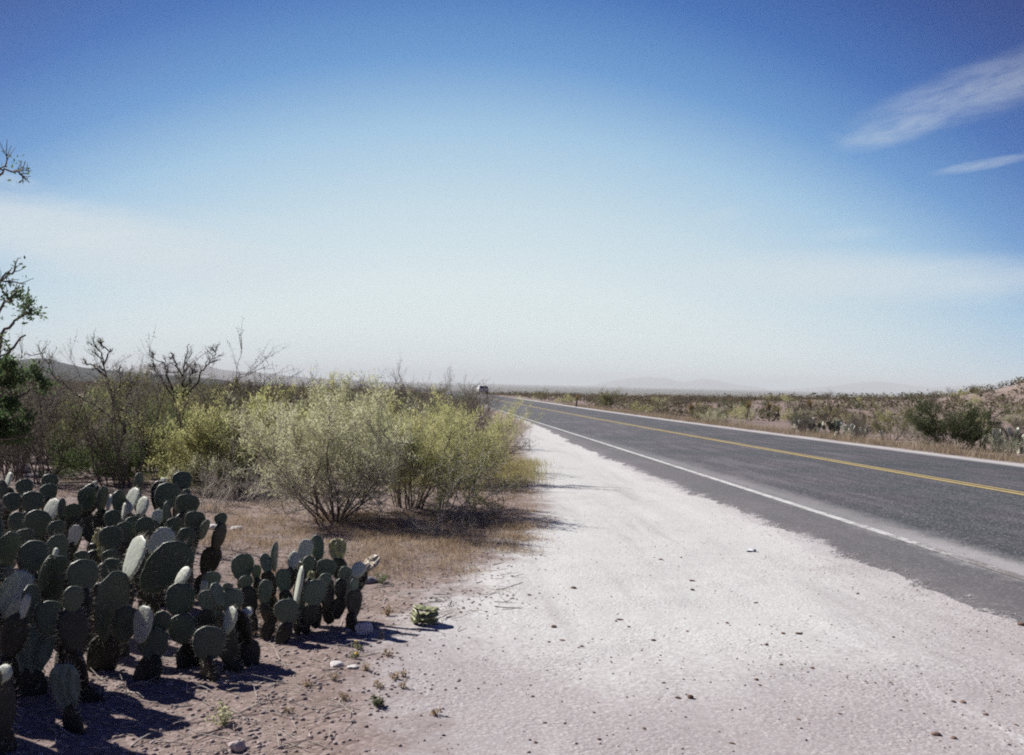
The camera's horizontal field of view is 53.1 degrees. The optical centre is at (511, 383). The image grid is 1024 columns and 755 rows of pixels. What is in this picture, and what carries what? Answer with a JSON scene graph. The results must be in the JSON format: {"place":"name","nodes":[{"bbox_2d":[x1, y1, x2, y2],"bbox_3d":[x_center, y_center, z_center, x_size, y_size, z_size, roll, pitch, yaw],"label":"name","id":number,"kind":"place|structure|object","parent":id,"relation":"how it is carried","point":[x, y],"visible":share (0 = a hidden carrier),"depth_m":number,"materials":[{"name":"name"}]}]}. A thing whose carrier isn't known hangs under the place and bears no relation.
{"place":"outdoors","nodes":[
{"label":"outdoors","id":0,"kind":"place"},
{"bbox_2d":[9,358,246,385],"bbox_3d":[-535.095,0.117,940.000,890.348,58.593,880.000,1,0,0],"label":"hills","id":1,"kind":"structure","parent":0,"point":[82,370],"depth_m":1087.00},
{"bbox_2d":[227,372,264,420],"bbox_3d":[-5.821,0.717,22.036,1.018,1.893,0.658,1,0,19],"label":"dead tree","id":2,"kind":"object","parent":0,"point":[244,390],"visible":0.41,"depth_m":21.98,"materials":[{"name":"brown plant"}]},
{"bbox_2d":[121,363,401,384],"bbox_3d":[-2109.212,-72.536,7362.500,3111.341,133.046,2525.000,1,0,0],"label":"hills","id":3,"kind":"structure","parent":0,"point":[219,373],"depth_m":6900.54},
{"bbox_2d":[33,473,552,644],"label":"dry grass","id":4,"kind":"structure","parent":0,"point":[443,543],"depth_m":10.36,"materials":[{"name":"plant"}]},
{"bbox_2d":[0,381,1023,754],"bbox_3d":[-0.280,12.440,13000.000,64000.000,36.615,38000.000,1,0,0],"label":"ground","id":5,"kind":"structure","parent":0,"point":[592,503],"depth_m":5.87,"materials":[{"name":"sand"}]},
{"bbox_2d":[0,143,59,449],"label":"mesquite tree","id":6,"kind":"object","parent":5,"relation":"on","point":[10,404],"visible":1,"depth_m":11.62,"materials":[{"name":"green plant"}]},
{"bbox_2d":[0,472,66,603],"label":"prickly pear","id":7,"kind":"object","parent":5,"relation":"on","point":[30,520],"visible":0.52,"depth_m":7.52,"materials":[{"name":"plant"}]},
{"bbox_2d":[0,361,67,467],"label":"thorn shrub","id":8,"kind":"object","parent":5,"relation":"on","point":[30,416],"visible":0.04,"depth_m":18.00,"materials":[{"name":"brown plant"}]},
{"bbox_2d":[0,350,72,473],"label":"thorn shrub","id":9,"kind":"object","parent":5,"relation":"on","point":[5,455],"visible":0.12,"depth_m":16.97,"materials":[{"name":"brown plant"}]},
{"bbox_2d":[0,349,86,459],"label":"leafy shrub","id":10,"kind":"object","parent":5,"relation":"on","point":[33,396],"visible":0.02,"depth_m":20.81,"materials":[{"name":"green plant"}]},
{"bbox_2d":[0,323,103,481],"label":"thorn shrub","id":11,"kind":"object","parent":5,"relation":"on","point":[16,474],"visible":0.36,"depth_m":15.79,"materials":[{"name":"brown plant"}]},
{"bbox_2d":[0,481,106,754],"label":"prickly pear","id":12,"kind":"object","parent":5,"relation":"on","point":[34,633],"visible":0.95,"depth_m":4.95,"materials":[{"name":"plant"}]},
{"bbox_2d":[9,364,127,460],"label":"thorn shrub","id":13,"kind":"object","parent":5,"relation":"on","point":[65,400],"visible":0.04,"depth_m":21.39,"materials":[{"name":"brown plant"}]},
{"bbox_2d":[8,372,129,473],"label":"olive shrub","id":14,"kind":"object","parent":5,"relation":"on","point":[75,431],"visible":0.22,"depth_m":17.25,"materials":[{"name":"green plant"}]},
{"bbox_2d":[0,330,139,484],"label":"thorn shrub","id":15,"kind":"object","parent":5,"relation":"on","point":[42,454],"visible":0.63,"depth_m":14.99,"materials":[{"name":"brown plant"}]},
{"bbox_2d":[60,368,93,399],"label":"thorn shrub","id":16,"kind":"object","parent":5,"relation":"on","point":[79,387],"visible":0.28,"depth_m":59.83,"materials":[{"name":"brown plant"}]},
{"bbox_2d":[23,333,136,473],"bbox_3d":[-7.226,0.328,17.020,2.007,2.503,0.747,1,0,0],"label":"dead tree","id":17,"kind":"object","parent":5,"relation":"on","point":[96,363],"visible":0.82,"depth_m":17.00,"materials":[{"name":"wood"}]},
{"bbox_2d":[46,390,131,459],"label":"leafy shrub","id":18,"kind":"object","parent":5,"relation":"on","point":[70,431],"visible":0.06,"depth_m":20.05,"materials":[{"name":"green plant"}]},
{"bbox_2d":[72,373,133,421],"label":"yellow shrub","id":19,"kind":"object","parent":5,"relation":"on","point":[101,399],"visible":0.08,"depth_m":33.11,"materials":[{"name":"green plant"}]},
{"bbox_2d":[58,471,158,590],"bbox_3d":[-2.820,1.211,7.127,0.741,1.051,2.104,1,0,-21],"label":"prickly pear","id":20,"kind":"object","parent":5,"relation":"on","point":[107,533],"visible":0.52,"depth_m":7.30,"materials":[{"name":"plant"}]},
{"bbox_2d":[36,403,180,483],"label":"leafy shrub","id":21,"kind":"object","parent":5,"relation":"on","point":[76,465],"visible":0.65,"depth_m":15.71,"materials":[{"name":"green plant"}]},
{"bbox_2d":[77,365,154,420],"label":"thorn shrub","id":22,"kind":"object","parent":5,"relation":"on","point":[111,382],"visible":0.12,"depth_m":34.71,"materials":[{"name":"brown plant"}]},
{"bbox_2d":[38,374,210,472],"bbox_3d":[-6.386,0.750,18.136,2.346,1.788,3.642,1,0,20],"label":"leafy shrub","id":23,"kind":"object","parent":5,"relation":"on","point":[109,425],"visible":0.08,"depth_m":17.09,"materials":[{"name":"green plant"}]},
{"bbox_2d":[79,375,175,423],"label":"thorn shrub","id":24,"kind":"object","parent":5,"relation":"on","point":[137,402],"visible":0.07,"depth_m":22.11,"materials":[{"name":"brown plant"}]},
{"bbox_2d":[52,326,218,487],"bbox_3d":[-5.763,0.355,15.333,2.381,2.518,2.618,1,0,43],"label":"thorn shrub","id":25,"kind":"object","parent":5,"relation":"on","point":[89,434],"visible":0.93,"depth_m":15.11,"materials":[{"name":"brown plant"}]},
{"bbox_2d":[111,365,176,415],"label":"thorn shrub","id":26,"kind":"object","parent":5,"relation":"on","point":[142,388],"visible":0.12,"depth_m":29.32,"materials":[{"name":"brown plant"}]},
{"bbox_2d":[103,393,188,473],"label":"thorn shrub","id":27,"kind":"object","parent":5,"relation":"on","point":[150,424],"visible":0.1,"depth_m":17.45,"materials":[{"name":"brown plant"}]},
{"bbox_2d":[108,350,185,404],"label":"thorn shrub","id":28,"kind":"object","parent":5,"relation":"on","point":[142,377],"visible":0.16,"depth_m":31.49,"materials":[{"name":"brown plant"}]},
{"bbox_2d":[84,524,246,682],"bbox_3d":[-1.969,1.278,5.534,0.706,0.898,1.219,1,0,-44],"label":"prickly pear","id":29,"kind":"object","parent":5,"relation":"on","point":[162,559],"visible":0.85,"depth_m":5.43,"materials":[{"name":"plant"}]},
{"bbox_2d":[127,370,211,417],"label":"leafy shrub","id":30,"kind":"object","parent":5,"relation":"on","point":[171,391],"visible":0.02,"depth_m":28.25,"materials":[{"name":"green plant"}]},
{"bbox_2d":[105,367,239,446],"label":"olive shrub","id":31,"kind":"object","parent":5,"relation":"on","point":[166,403],"visible":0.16,"depth_m":19.64,"materials":[{"name":"green plant"}]},
{"bbox_2d":[135,471,228,607],"bbox_3d":[-2.447,1.199,7.408,0.602,1.034,1.686,1,0,-31],"label":"prickly pear","id":32,"kind":"object","parent":5,"relation":"on","point":[189,521],"visible":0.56,"depth_m":7.19,"materials":[{"name":"plant"}]},
{"bbox_2d":[116,401,247,480],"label":"leafy shrub","id":33,"kind":"object","parent":5,"relation":"on","point":[156,458],"visible":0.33,"depth_m":15.98,"materials":[{"name":"green plant"}]},
{"bbox_2d":[134,364,236,426],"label":"olive shrub","id":34,"kind":"object","parent":5,"relation":"on","point":[146,383],"visible":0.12,"depth_m":25.42,"materials":[{"name":"green plant"}]},
{"bbox_2d":[146,341,225,439],"bbox_3d":[-6.083,0.415,19.046,1.394,2.402,1.102,1,0,-19],"label":"dead tree","id":35,"kind":"object","parent":5,"relation":"on","point":[191,371],"visible":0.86,"depth_m":18.96,"materials":[{"name":"brown plant"}]},
{"bbox_2d":[144,372,242,427],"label":"leafy shrub","id":36,"kind":"object","parent":5,"relation":"on","point":[197,394],"visible":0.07,"depth_m":25.02,"materials":[{"name":"green plant"}]},
{"bbox_2d":[161,444,264,493],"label":"leafy shrub","id":37,"kind":"object","parent":5,"relation":"on","point":[196,471],"visible":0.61,"depth_m":14.48,"materials":[{"name":"green plant"}]},
{"bbox_2d":[138,375,287,473],"bbox_3d":[-4.767,0.738,16.981,2.770,1.795,2.335,1,0,11],"label":"olive shrub","id":38,"kind":"object","parent":5,"relation":"on","point":[148,417],"visible":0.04,"depth_m":16.91,"materials":[{"name":"green plant"}]},
{"bbox_2d":[193,475,235,514],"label":"dead shrub","id":39,"kind":"object","parent":5,"relation":"on","point":[216,504],"visible":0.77,"depth_m":12.32,"materials":[{"name":"brown plant"}]},
{"bbox_2d":[205,699,232,724],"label":"weed","id":40,"kind":"object","parent":5,"relation":"on","point":[224,719],"visible":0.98,"depth_m":4.53,"materials":[{"name":"green plant"}]},
{"bbox_2d":[173,378,265,424],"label":"thorn shrub","id":41,"kind":"object","parent":5,"relation":"on","point":[230,402],"visible":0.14,"depth_m":22.06,"materials":[{"name":"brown plant"}]},
{"bbox_2d":[132,321,312,485],"bbox_3d":[-4.383,0.289,15.501,2.522,2.668,2.774,1,0,-30],"label":"thorn shrub","id":42,"kind":"object","parent":5,"relation":"on","point":[212,404],"visible":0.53,"depth_m":15.30,"materials":[{"name":"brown plant"}]},
{"bbox_2d":[176,369,270,422],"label":"thorn shrub","id":43,"kind":"object","parent":5,"relation":"on","point":[239,394],"visible":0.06,"depth_m":26.42,"materials":[{"name":"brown plant"}]},
{"bbox_2d":[146,376,301,489],"bbox_3d":[-4.171,0.820,15.226,2.280,1.934,1.993,1,0,24],"label":"leafy shrub","id":44,"kind":"object","parent":5,"relation":"on","point":[203,441],"visible":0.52,"depth_m":14.96,"materials":[{"name":"green plant"}]},
{"bbox_2d":[192,570,262,666],"bbox_3d":[-1.547,1.309,5.630,0.417,0.534,0.391,1,0,0],"label":"prickly pear","id":45,"kind":"object","parent":5,"relation":"on","point":[213,595],"visible":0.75,"depth_m":5.51,"materials":[{"name":"plant"}]},
{"bbox_2d":[228,741,245,752],"bbox_3d":[-1.128,1.492,4.195,0.073,0.056,0.068,1,0,0],"label":"rock","id":46,"kind":"object","parent":5,"relation":"on","point":[236,746],"visible":0.99,"depth_m":4.17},
{"bbox_2d":[194,455,281,504],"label":"dead shrub","id":47,"kind":"object","parent":5,"relation":"on","point":[246,488],"visible":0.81,"depth_m":13.31,"materials":[{"name":"brown plant"}]},
{"bbox_2d":[199,434,306,497],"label":"dead shrub","id":48,"kind":"object","parent":5,"relation":"on","point":[247,466],"visible":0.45,"depth_m":14.16,"materials":[{"name":"brown plant"}]},
{"bbox_2d":[210,403,329,481],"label":"leafy shrub","id":49,"kind":"object","parent":5,"relation":"on","point":[281,455],"visible":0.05,"depth_m":16.53,"materials":[{"name":"green plant"}]},
{"bbox_2d":[16,471,542,754],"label":"twig litter","id":50,"kind":"object","parent":5,"relation":"on","point":[200,733],"visible":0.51,"depth_m":5.33,"materials":[{"name":"brown plant"}]},
{"bbox_2d":[235,383,328,469],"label":"leafy shrub","id":51,"kind":"object","parent":5,"relation":"on","point":[278,420],"visible":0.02,"depth_m":18.18,"materials":[{"name":"green plant"}]},
{"bbox_2d":[250,479,343,513],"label":"dead shrub","id":52,"kind":"object","parent":5,"relation":"on","point":[281,502],"visible":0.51,"depth_m":12.24,"materials":[{"name":"brown plant"}]},
{"bbox_2d":[260,376,341,422],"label":"olive shrub","id":53,"kind":"object","parent":5,"relation":"on","point":[303,398],"visible":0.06,"depth_m":28.48,"materials":[{"name":"green plant"}]},
{"bbox_2d":[244,364,358,422],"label":"thorn shrub","id":54,"kind":"object","parent":5,"relation":"on","point":[297,396],"visible":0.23,"depth_m":23.16,"materials":[{"name":"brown plant"}]},
{"bbox_2d":[250,379,358,464],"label":"yellow shrub","id":55,"kind":"object","parent":5,"relation":"on","point":[314,402],"visible":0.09,"depth_m":19.14,"materials":[{"name":"green plant"}]},
{"bbox_2d":[230,533,380,643],"bbox_3d":[-1.241,1.280,6.327,0.917,0.640,0.623,1,0,-29],"label":"prickly pear","id":56,"kind":"object","parent":5,"relation":"on","point":[289,611],"visible":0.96,"depth_m":6.26,"materials":[{"name":"plant"}]},
{"bbox_2d":[305,371,349,419],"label":"creosote bush","id":57,"kind":"object","parent":5,"relation":"on","point":[331,378],"visible":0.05,"depth_m":31.48,"materials":[{"name":"green plant"}]},
{"bbox_2d":[220,368,438,524],"bbox_3d":[-2.059,0.890,11.966,2.355,2.174,2.872,1,0,0],"label":"creosote bush","id":58,"kind":"object","parent":5,"relation":"on","point":[327,438],"visible":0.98,"depth_m":11.56,"materials":[{"name":"green plant"}]},
{"bbox_2d":[355,622,372,634],"bbox_3d":[-0.887,1.483,6.143,0.110,0.099,0.103,1,0,0],"label":"rock","id":59,"kind":"object","parent":5,"relation":"on","point":[365,628],"visible":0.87,"depth_m":6.11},
{"bbox_2d":[298,380,441,469],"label":"leafy shrub","id":60,"kind":"object","parent":5,"relation":"on","point":[360,424],"visible":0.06,"depth_m":18.43,"materials":[{"name":"green plant"}]},
{"bbox_2d":[332,380,418,444],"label":"thorn shrub","id":61,"kind":"object","parent":5,"relation":"on","point":[372,403],"visible":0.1,"depth_m":24.64,"materials":[{"name":"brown plant"}]},
{"bbox_2d":[368,693,384,706],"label":"weed","id":62,"kind":"object","parent":5,"relation":"on","point":[376,702],"visible":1,"depth_m":4.69,"materials":[{"name":"green plant"}]},
{"bbox_2d":[328,368,431,430],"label":"thorn shrub","id":63,"kind":"object","parent":5,"relation":"on","point":[391,390],"visible":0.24,"depth_m":29.27,"materials":[{"name":"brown plant"}]},
{"bbox_2d":[381,603,393,615],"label":"weed","id":64,"kind":"object","parent":5,"relation":"on","point":[388,611],"visible":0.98,"depth_m":6.68,"materials":[{"name":"beige plant"}]},
{"bbox_2d":[366,387,419,425],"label":"creosote bush","id":65,"kind":"object","parent":5,"relation":"on","point":[403,402],"visible":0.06,"depth_m":31.04,"materials":[{"name":"green plant"}]},
{"bbox_2d":[351,359,454,424],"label":"thorn shrub","id":66,"kind":"object","parent":5,"relation":"on","point":[404,389],"visible":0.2,"depth_m":25.85,"materials":[{"name":"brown plant"}]},
{"bbox_2d":[367,386,445,424],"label":"olive shrub","id":67,"kind":"object","parent":5,"relation":"on","point":[395,409],"visible":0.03,"depth_m":23.15,"materials":[{"name":"green plant"}]},
{"bbox_2d":[344,385,490,509],"bbox_3d":[-1.247,0.894,13.139,1.954,1.772,1.942,1,0,0],"label":"creosote bush","id":68,"kind":"object","parent":5,"relation":"on","point":[430,456],"visible":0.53,"depth_m":12.83,"materials":[{"name":"green plant"}]},
{"bbox_2d":[410,605,438,625],"bbox_3d":[-0.542,1.447,6.394,0.179,0.121,0.146,1,0,-14],"label":"fallen pad","id":69,"kind":"object","parent":5,"relation":"on","point":[427,616],"visible":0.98,"depth_m":6.37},
{"bbox_2d":[393,510,480,539],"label":"dead shrub","id":70,"kind":"object","parent":5,"relation":"on","point":[436,526],"visible":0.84,"depth_m":10.82,"materials":[{"name":"brown plant"}]},
{"bbox_2d":[394,365,486,462],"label":"thorn shrub","id":71,"kind":"object","parent":5,"relation":"on","point":[448,376],"visible":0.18,"depth_m":22.11,"materials":[{"name":"green plant"}]},
{"bbox_2d":[406,368,497,445],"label":"thorn shrub","id":72,"kind":"object","parent":5,"relation":"on","point":[455,398],"visible":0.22,"depth_m":29.90,"materials":[{"name":"green plant"}]},
{"bbox_2d":[416,383,497,415],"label":"thorn shrub","id":73,"kind":"object","parent":5,"relation":"on","point":[463,397],"visible":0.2,"depth_m":32.81,"materials":[{"name":"green plant"}]},
{"bbox_2d":[414,472,523,517],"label":"dead shrub","id":74,"kind":"object","parent":5,"relation":"on","point":[484,509],"visible":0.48,"depth_m":12.36,"materials":[{"name":"brown plant"}]},
{"bbox_2d":[436,373,501,437],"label":"thorn shrub","id":75,"kind":"object","parent":5,"relation":"on","point":[469,400],"visible":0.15,"depth_m":34.91,"materials":[{"name":"green plant"}]},
{"bbox_2d":[423,435,526,523],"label":"shrub","id":76,"kind":"object","parent":5,"relation":"on","point":[438,499],"visible":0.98,"depth_m":11.82,"materials":[{"name":"green plant"}]},
{"bbox_2d":[414,383,542,484],"bbox_3d":[-0.854,1.031,17.159,2.219,2.070,2.166,1,0,26],"label":"creosote bush","id":77,"kind":"object","parent":5,"relation":"on","point":[495,439],"visible":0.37,"depth_m":17.14,"materials":[{"name":"green plant"}]},
{"bbox_2d":[449,382,523,446],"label":"thorn shrub","id":78,"kind":"object","parent":5,"relation":"on","point":[494,396],"visible":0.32,"depth_m":28.16,"materials":[{"name":"green plant"}]},
{"bbox_2d":[438,387,535,472],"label":"thorn shrub","id":79,"kind":"object","parent":5,"relation":"on","point":[488,410],"visible":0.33,"depth_m":19.49,"materials":[{"name":"green plant"}]},
{"bbox_2d":[456,415,558,490],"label":"yellow grass","id":80,"kind":"structure","parent":5,"relation":"on","point":[514,469],"depth_m":19.00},
{"bbox_2d":[483,467,543,493],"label":"dead shrub","id":81,"kind":"object","parent":5,"relation":"on","point":[510,489],"visible":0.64,"depth_m":15.16,"materials":[{"name":"brown plant"}]},
{"bbox_2d":[53,377,1023,422],"bbox_3d":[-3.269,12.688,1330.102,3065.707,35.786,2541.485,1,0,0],"label":"scrub","id":82,"kind":"object","parent":5,"relation":"on","point":[673,399],"visible":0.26,"depth_m":98.66,"materials":[{"name":"plant"}]},
{"bbox_2d":[594,386,625,408],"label":"olive shrub","id":83,"kind":"object","parent":5,"relation":"on","point":[605,397],"visible":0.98,"depth_m":85.57,"materials":[{"name":"green plant"}]},
{"bbox_2d":[704,407,739,423],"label":"sage shrub","id":84,"kind":"object","parent":5,"relation":"on","point":[723,417],"visible":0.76,"depth_m":54.24,"materials":[{"name":"green plant"}]},
{"bbox_2d":[735,405,754,421],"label":"yellow shrub","id":85,"kind":"object","parent":5,"relation":"on","point":[749,416],"visible":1,"depth_m":57.62,"materials":[{"name":"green plant"}]},
{"bbox_2d":[774,406,803,422],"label":"yellow shrub","id":86,"kind":"object","parent":5,"relation":"on","point":[786,414],"visible":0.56,"depth_m":60.35,"materials":[{"name":"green plant"}]},
{"bbox_2d":[791,417,815,432],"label":"prickly pear","id":87,"kind":"object","parent":5,"relation":"on","point":[813,426],"visible":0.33,"depth_m":44.34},
{"bbox_2d":[789,409,827,431],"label":"thorn shrub","id":88,"kind":"object","parent":5,"relation":"on","point":[803,421],"visible":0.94,"depth_m":42.01,"materials":[{"name":"green plant"}]},
{"bbox_2d":[816,420,849,435],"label":"prickly pear","id":89,"kind":"object","parent":5,"relation":"on","point":[834,426],"visible":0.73,"depth_m":42.12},
{"bbox_2d":[840,402,880,438],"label":"thorn shrub","id":90,"kind":"object","parent":5,"relation":"on","point":[859,428],"visible":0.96,"depth_m":37.44,"materials":[{"name":"brown plant"}]},
{"bbox_2d":[841,424,883,439],"bbox_3d":[13.089,1.859,38.583,1.208,0.692,1.520,1,0,-43],"label":"prickly pear","id":91,"kind":"object","parent":5,"relation":"on","point":[845,429],"visible":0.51,"depth_m":38.70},
{"bbox_2d":[874,408,901,425],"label":"yellow shrub","id":92,"kind":"object","parent":5,"relation":"on","point":[886,410],"visible":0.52,"depth_m":57.54,"materials":[{"name":"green plant"}]},
{"bbox_2d":[858,392,922,439],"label":"leafy shrub","id":93,"kind":"object","parent":5,"relation":"on","point":[887,426],"visible":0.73,"depth_m":38.83,"materials":[{"name":"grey plant"}]},
{"bbox_2d":[881,405,943,444],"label":"dead shrub","id":94,"kind":"object","parent":5,"relation":"on","point":[911,431],"visible":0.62,"depth_m":34.97,"materials":[{"name":"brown plant"}]},
{"bbox_2d":[902,389,1018,448],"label":"leafy shrub","id":95,"kind":"object","parent":5,"relation":"on","point":[971,436],"visible":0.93,"depth_m":32.91,"materials":[{"name":"green plant"}]},
{"bbox_2d":[978,430,1023,455],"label":"green shrub","id":96,"kind":"object","parent":5,"relation":"on","point":[1006,445],"visible":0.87,"depth_m":28.60,"materials":[{"name":"green plant"}]},
{"bbox_2d":[979,427,1023,452],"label":"prickly pear","id":97,"kind":"object","parent":5,"relation":"on","point":[996,432],"visible":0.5,"depth_m":31.79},
{"bbox_2d":[985,424,1022,455],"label":"thorn shrub","id":98,"kind":"object","parent":5,"relation":"on","point":[1007,441],"visible":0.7,"depth_m":29.20,"materials":[{"name":"green plant"}]},
{"bbox_2d":[996,407,1023,423],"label":"sage shrub","id":99,"kind":"object","parent":5,"relation":"on","point":[1019,419],"visible":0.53,"depth_m":54.64,"materials":[{"name":"green plant"}]},
{"bbox_2d":[0,0,1023,389],"label":"sky","id":100,"kind":"structure","parent":0,"point":[768,194],"materials":[{"name":"blue"}]},
{"bbox_2d":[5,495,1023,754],"bbox_3d":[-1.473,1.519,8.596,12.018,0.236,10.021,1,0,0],"label":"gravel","id":101,"kind":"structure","parent":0,"point":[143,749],"depth_m":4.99,"materials":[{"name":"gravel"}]},
{"bbox_2d":[588,377,766,389],"bbox_3d":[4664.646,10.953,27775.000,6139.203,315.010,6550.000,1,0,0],"label":"mountain","id":102,"kind":"structure","parent":0,"point":[654,382],"depth_m":25505.74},
{"bbox_2d":[396,387,1023,622],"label":"road","id":103,"kind":"structure","parent":0,"point":[977,523],"depth_m":15.24,"materials":[{"name":"asphalt"}]},
{"bbox_2d":[418,390,1023,579],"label":"edge line","id":104,"kind":"object","parent":103,"relation":"on","point":[994,568],"visible":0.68,"depth_m":11.42,"materials":[{"name":"white paint"}]},
{"bbox_2d":[478,396,1023,494],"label":"line","id":105,"kind":"object","parent":103,"relation":"on","point":[827,460],"visible":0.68,"depth_m":20.37,"materials":[{"name":"yellow paint"}]},
{"bbox_2d":[561,402,1023,463],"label":"verge grass","id":106,"kind":"structure","parent":0,"point":[943,448],"depth_m":35.05,"materials":[{"name":"plant"}]},
{"bbox_2d":[782,381,1012,393],"bbox_3d":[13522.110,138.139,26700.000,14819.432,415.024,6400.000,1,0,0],"label":"mountain","id":107,"kind":"structure","parent":0,"point":[878,387],"depth_m":24680.06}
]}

